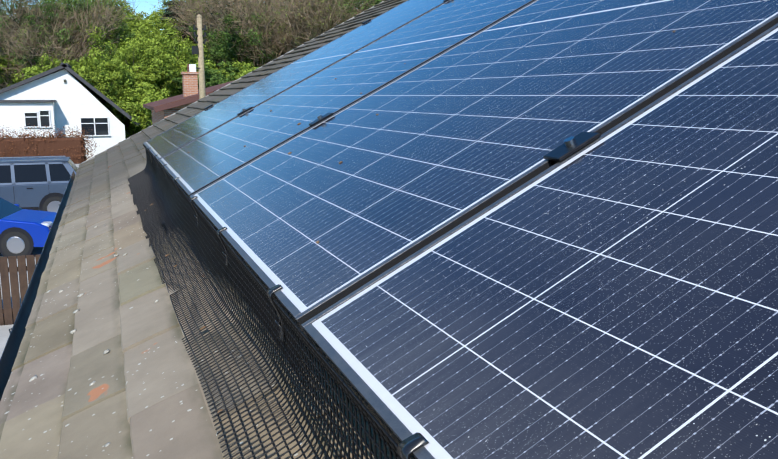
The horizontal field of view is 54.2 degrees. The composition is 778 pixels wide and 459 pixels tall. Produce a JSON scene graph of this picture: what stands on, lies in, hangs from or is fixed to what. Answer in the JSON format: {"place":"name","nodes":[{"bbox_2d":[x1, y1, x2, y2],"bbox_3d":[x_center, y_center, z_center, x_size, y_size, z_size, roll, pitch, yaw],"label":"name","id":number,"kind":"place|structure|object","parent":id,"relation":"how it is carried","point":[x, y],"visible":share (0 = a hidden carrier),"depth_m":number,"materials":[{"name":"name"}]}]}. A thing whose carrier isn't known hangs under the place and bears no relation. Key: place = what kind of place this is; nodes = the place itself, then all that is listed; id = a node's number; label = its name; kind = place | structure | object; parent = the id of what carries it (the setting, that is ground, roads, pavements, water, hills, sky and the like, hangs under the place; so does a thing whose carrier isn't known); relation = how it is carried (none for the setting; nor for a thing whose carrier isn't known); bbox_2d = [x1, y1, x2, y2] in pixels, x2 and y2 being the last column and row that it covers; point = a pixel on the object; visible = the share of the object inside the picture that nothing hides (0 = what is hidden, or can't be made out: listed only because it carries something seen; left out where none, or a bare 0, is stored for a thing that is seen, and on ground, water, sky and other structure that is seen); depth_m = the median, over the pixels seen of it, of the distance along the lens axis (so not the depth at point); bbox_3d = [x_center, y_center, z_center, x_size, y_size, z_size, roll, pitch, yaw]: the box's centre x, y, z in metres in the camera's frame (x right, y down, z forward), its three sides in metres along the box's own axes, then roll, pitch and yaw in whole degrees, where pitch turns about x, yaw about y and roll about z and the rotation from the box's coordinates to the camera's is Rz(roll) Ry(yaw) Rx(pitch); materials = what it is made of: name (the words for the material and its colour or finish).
{"place":"outdoors","nodes":[
{"label":"outdoors","id":0,"kind":"place"},
{"bbox_2d":[0,164,78,357],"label":"ground","id":1,"kind":"structure","parent":0,"point":[4,333],"depth_m":14.56,"materials":[{"name":"concrete"}]},
{"bbox_2d":[0,197,56,258],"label":"blue hatchback car","id":2,"kind":"object","parent":1,"relation":"on","point":[24,231],"visible":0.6,"depth_m":19.07,"materials":[{"name":"blue paint"}]},
{"bbox_2d":[0,156,77,212],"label":"grey estate car","id":3,"kind":"object","parent":1,"relation":"on","point":[34,183],"visible":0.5,"depth_m":24.59,"materials":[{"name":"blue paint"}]},
{"bbox_2d":[0,0,362,32],"label":"sky","id":4,"kind":"structure","parent":0,"point":[145,5],"materials":[{"name":"blue"}]},
{"bbox_2d":[167,1,400,120],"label":"roof deck","id":5,"kind":"structure","parent":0,"point":[329,41],"depth_m":6.76,"materials":[{"name":"grey"}]},
{"bbox_3d":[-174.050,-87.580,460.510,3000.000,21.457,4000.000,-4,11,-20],"label":"terrain","id":6,"kind":"structure","parent":0,"visible":0},
{"bbox_2d":[0,36,23,88],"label":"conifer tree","id":7,"kind":"object","parent":6,"relation":"on","point":[1,54],"visible":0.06,"depth_m":70.64,"materials":[{"name":"green plant"}]},
{"bbox_2d":[0,254,40,325],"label":"timber fence","id":8,"kind":"object","parent":6,"relation":"on","point":[13,270],"visible":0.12,"depth_m":14.40,"materials":[{"name":"brown wood"}]},
{"bbox_2d":[0,46,67,87],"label":"leafy tree","id":9,"kind":"object","parent":6,"relation":"on","point":[14,78],"visible":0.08,"depth_m":62.82,"materials":[{"name":"green plant"}]},
{"bbox_2d":[0,123,97,163],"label":"beech hedge","id":10,"kind":"object","parent":6,"relation":"on","point":[73,148],"visible":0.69,"depth_m":45.37,"materials":[{"name":"brown plant"}]},
{"bbox_2d":[0,0,113,87],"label":"bare tree","id":11,"kind":"object","parent":6,"relation":"on","point":[20,13],"visible":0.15,"depth_m":61.15,"materials":[{"name":"brown plant"}]},
{"bbox_2d":[3,0,123,24],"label":"bare tree","id":12,"kind":"object","parent":6,"relation":"on","point":[46,1],"depth_m":81.99,"materials":[{"name":"brown plant"}]},
{"bbox_2d":[0,0,134,68],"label":"leafy tree","id":13,"kind":"object","parent":6,"relation":"on","point":[74,3],"visible":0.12,"depth_m":63.43,"materials":[{"name":"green plant"}]},
{"bbox_2d":[0,62,139,159],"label":"white bungalow","id":14,"kind":"object","parent":6,"relation":"on","point":[60,96],"visible":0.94,"depth_m":49.84,"materials":[{"name":"white paint"}]},
{"bbox_2d":[0,0,145,79],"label":"bare tree","id":15,"kind":"object","parent":6,"relation":"on","point":[28,44],"visible":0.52,"depth_m":60.12,"materials":[{"name":"brown plant"}]},
{"bbox_2d":[0,9,162,69],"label":"leafy tree","id":16,"kind":"object","parent":6,"relation":"on","point":[35,58],"visible":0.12,"depth_m":60.82,"materials":[{"name":"green plant"}]},
{"bbox_2d":[13,51,156,103],"bbox_3d":[-22.523,-9.288,57.060,10.026,7.725,8.962,-4,11,-20],"label":"leafy tree","id":17,"kind":"object","parent":6,"relation":"on","point":[106,81],"visible":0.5,"depth_m":54.72,"materials":[{"name":"green plant"}]},
{"bbox_2d":[45,38,181,89],"bbox_3d":[-21.320,-10.630,61.111,11.060,9.065,12.988,-4,11,-20],"label":"leafy tree","id":18,"kind":"object","parent":6,"relation":"on","point":[124,54],"visible":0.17,"depth_m":57.43,"materials":[{"name":"green plant"}]},
{"bbox_2d":[93,68,150,101],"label":"leafy tree","id":19,"kind":"object","parent":6,"relation":"on","point":[121,95],"visible":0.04,"depth_m":57.41,"materials":[{"name":"green plant"}]},
{"bbox_2d":[83,0,177,34],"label":"leafy tree","id":20,"kind":"object","parent":6,"relation":"on","point":[156,14],"visible":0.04,"depth_m":82.25,"materials":[{"name":"green plant"}]},
{"bbox_2d":[102,84,164,138],"bbox_3d":[-17.872,-7.694,54.309,6.488,5.313,6.944,-4,11,-20],"label":"leafy tree","id":21,"kind":"object","parent":6,"relation":"on","point":[139,102],"visible":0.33,"depth_m":53.66,"materials":[{"name":"green plant"}]},
{"bbox_2d":[73,16,197,95],"bbox_3d":[-21.285,-13.006,64.385,10.950,10.734,11.995,-4,11,-20],"label":"leafy tree","id":22,"kind":"object","parent":6,"relation":"on","point":[147,30],"visible":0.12,"depth_m":62.28,"materials":[{"name":"green plant"}]},
{"bbox_2d":[86,15,186,136],"bbox_3d":[-21.755,-13.210,66.739,8.939,11.548,13.658,-4,11,-20],"label":"leafy tree","id":23,"kind":"object","parent":6,"relation":"on","point":[96,36],"visible":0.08,"depth_m":62.76,"materials":[{"name":"green plant"}]},
{"bbox_2d":[106,77,169,135],"bbox_3d":[-18.377,-8.433,56.281,6.060,6.002,6.798,-4,11,-20],"label":"leafy tree","id":24,"kind":"object","parent":6,"relation":"on","point":[165,94],"visible":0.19,"depth_m":54.67,"materials":[{"name":"green plant"}]},
{"bbox_2d":[87,24,211,113],"bbox_3d":[-18.580,-11.339,60.306,10.000,9.710,10.540,-4,11,-20],"label":"leafy tree","id":25,"kind":"object","parent":6,"relation":"on","point":[172,74],"visible":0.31,"depth_m":58.83,"materials":[{"name":"green plant"}]},
{"bbox_2d":[156,0,205,57],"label":"tree","id":26,"kind":"object","parent":6,"relation":"on","point":[169,13],"visible":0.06,"depth_m":73.48,"materials":[{"name":"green plant"}]},
{"bbox_2d":[118,0,246,32],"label":"leafy tree","id":27,"kind":"object","parent":6,"relation":"on","point":[162,12],"depth_m":85.37,"materials":[{"name":"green plant"}]},
{"bbox_2d":[143,64,234,124],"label":"neighbour house","id":28,"kind":"structure","parent":6,"relation":"on","point":[164,108],"depth_m":33.61,"materials":[{"name":"brick"}]},
{"bbox_2d":[189,14,206,98],"bbox_3d":[-7.436,-4.785,29.926,0.719,7.131,0.300,-4,11,-20],"label":"utility pole","id":29,"kind":"object","parent":6,"relation":"on","point":[198,50],"visible":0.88,"depth_m":29.49,"materials":[{"name":"brown wood"}]},
{"bbox_2d":[171,62,257,90],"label":"leafy tree","id":30,"kind":"object","parent":6,"relation":"on","point":[220,78],"visible":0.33,"depth_m":55.84,"materials":[{"name":"green plant"}]},
{"bbox_2d":[189,4,239,87],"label":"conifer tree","id":31,"kind":"object","parent":6,"relation":"on","point":[212,44],"depth_m":75.71,"materials":[{"name":"green plant"}]},
{"bbox_2d":[177,55,256,89],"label":"leafy tree","id":32,"kind":"object","parent":6,"relation":"on","point":[248,66],"visible":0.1,"depth_m":56.89,"materials":[{"name":"green plant"}]},
{"bbox_2d":[155,0,299,68],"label":"bare tree","id":33,"kind":"object","parent":6,"relation":"on","point":[195,8],"visible":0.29,"depth_m":66.23,"materials":[{"name":"brown plant"}]},
{"bbox_2d":[218,60,258,74],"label":"leafy tree","id":34,"kind":"object","parent":6,"relation":"on","point":[227,62],"visible":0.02,"depth_m":58.59,"materials":[{"name":"green plant"}]},
{"bbox_2d":[189,5,291,72],"bbox_3d":[-12.728,-14.344,66.014,9.260,10.190,10.235,-4,11,-20],"label":"leafy tree","id":35,"kind":"object","parent":6,"relation":"on","point":[220,48],"visible":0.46,"depth_m":64.06,"materials":[{"name":"green plant"}]},
{"bbox_2d":[194,0,294,54],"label":"leafy tree","id":36,"kind":"object","parent":6,"relation":"on","point":[233,12],"depth_m":85.44,"materials":[{"name":"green plant"}]},
{"bbox_2d":[209,0,314,53],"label":"bare tree","id":37,"kind":"object","parent":6,"relation":"on","point":[276,19],"visible":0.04,"depth_m":78.23,"materials":[{"name":"brown plant"}]},
{"bbox_2d":[180,0,365,65],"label":"bare tree","id":38,"kind":"object","parent":6,"relation":"on","point":[228,8],"visible":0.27,"depth_m":62.85,"materials":[{"name":"brown plant"}]},
{"bbox_2d":[251,0,375,54],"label":"bare tree","id":39,"kind":"object","parent":6,"relation":"on","point":[325,19],"visible":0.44,"depth_m":58.88,"materials":[{"name":"brown plant"}]},
{"bbox_2d":[308,0,383,28],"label":"leafy tree","id":40,"kind":"object","parent":6,"relation":"on","point":[370,4],"visible":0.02,"depth_m":60.62,"materials":[{"name":"plant"}]},
{"bbox_2d":[343,0,382,14],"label":"bare tree","id":41,"kind":"object","parent":6,"relation":"on","point":[365,4],"depth_m":59.94,"materials":[{"name":"brown plant"}]},
{"label":"mounting rails","id":42,"kind":"object","parent":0,"visible":0},
{"bbox_2d":[144,0,444,161],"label":"solar panel","id":43,"kind":"object","parent":42,"relation":"on","point":[196,126],"visible":0.71,"depth_m":3.47,"materials":[{"name":"blue"}]},
{"bbox_2d":[158,0,533,201],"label":"solar panel","id":44,"kind":"object","parent":42,"relation":"on","point":[214,155],"visible":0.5,"depth_m":2.36,"materials":[{"name":"blue"}]},
{"bbox_2d":[204,0,600,163],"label":"panel clamps","id":45,"kind":"object","parent":42,"relation":"attached to","point":[569,146],"visible":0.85,"depth_m":0.89,"materials":[{"name":"black metal"}]},
{"bbox_2d":[189,0,777,338],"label":"solar panel","id":46,"kind":"object","parent":42,"relation":"on","point":[439,145],"visible":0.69,"depth_m":1.18,"materials":[{"name":"blue"}]},
{"bbox_2d":[301,23,777,458],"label":"solar panel","id":47,"kind":"object","parent":42,"relation":"on","point":[611,293],"visible":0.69,"depth_m":0.60,"materials":[{"name":"blue"}]},
{"bbox_2d":[147,35,428,458],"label":"mesh clips","id":48,"kind":"object","parent":47,"relation":"on","point":[408,447],"visible":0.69,"depth_m":0.93,"materials":[{"name":"black"}]},
{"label":"house walls","id":49,"kind":"object","parent":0,"visible":0},
{"bbox_2d":[0,170,75,400],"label":"gutter","id":50,"kind":"object","parent":49,"relation":"attached to","point":[17,330],"visible":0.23,"depth_m":2.49,"materials":[{"name":"plastic"}]},
{"bbox_2d":[0,0,405,458],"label":"roof tiles","id":51,"kind":"object","parent":49,"relation":"on","point":[143,397],"visible":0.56,"depth_m":1.45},
{"bbox_2d":[80,1,383,163],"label":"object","id":52,"kind":"object","parent":51,"relation":"attached to","point":[224,86],"visible":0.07,"depth_m":7.09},
{"bbox_2d":[128,144,399,458],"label":"wire mesh","id":53,"kind":"object","parent":51,"relation":"on","point":[170,210],"visible":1,"depth_m":1.12,"materials":[{"name":"black metal"}]},
{"bbox_2d":[29,30,674,458],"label":"roof debris","id":54,"kind":"object","parent":51,"relation":"on","point":[155,302],"visible":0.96,"depth_m":1.64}
]}

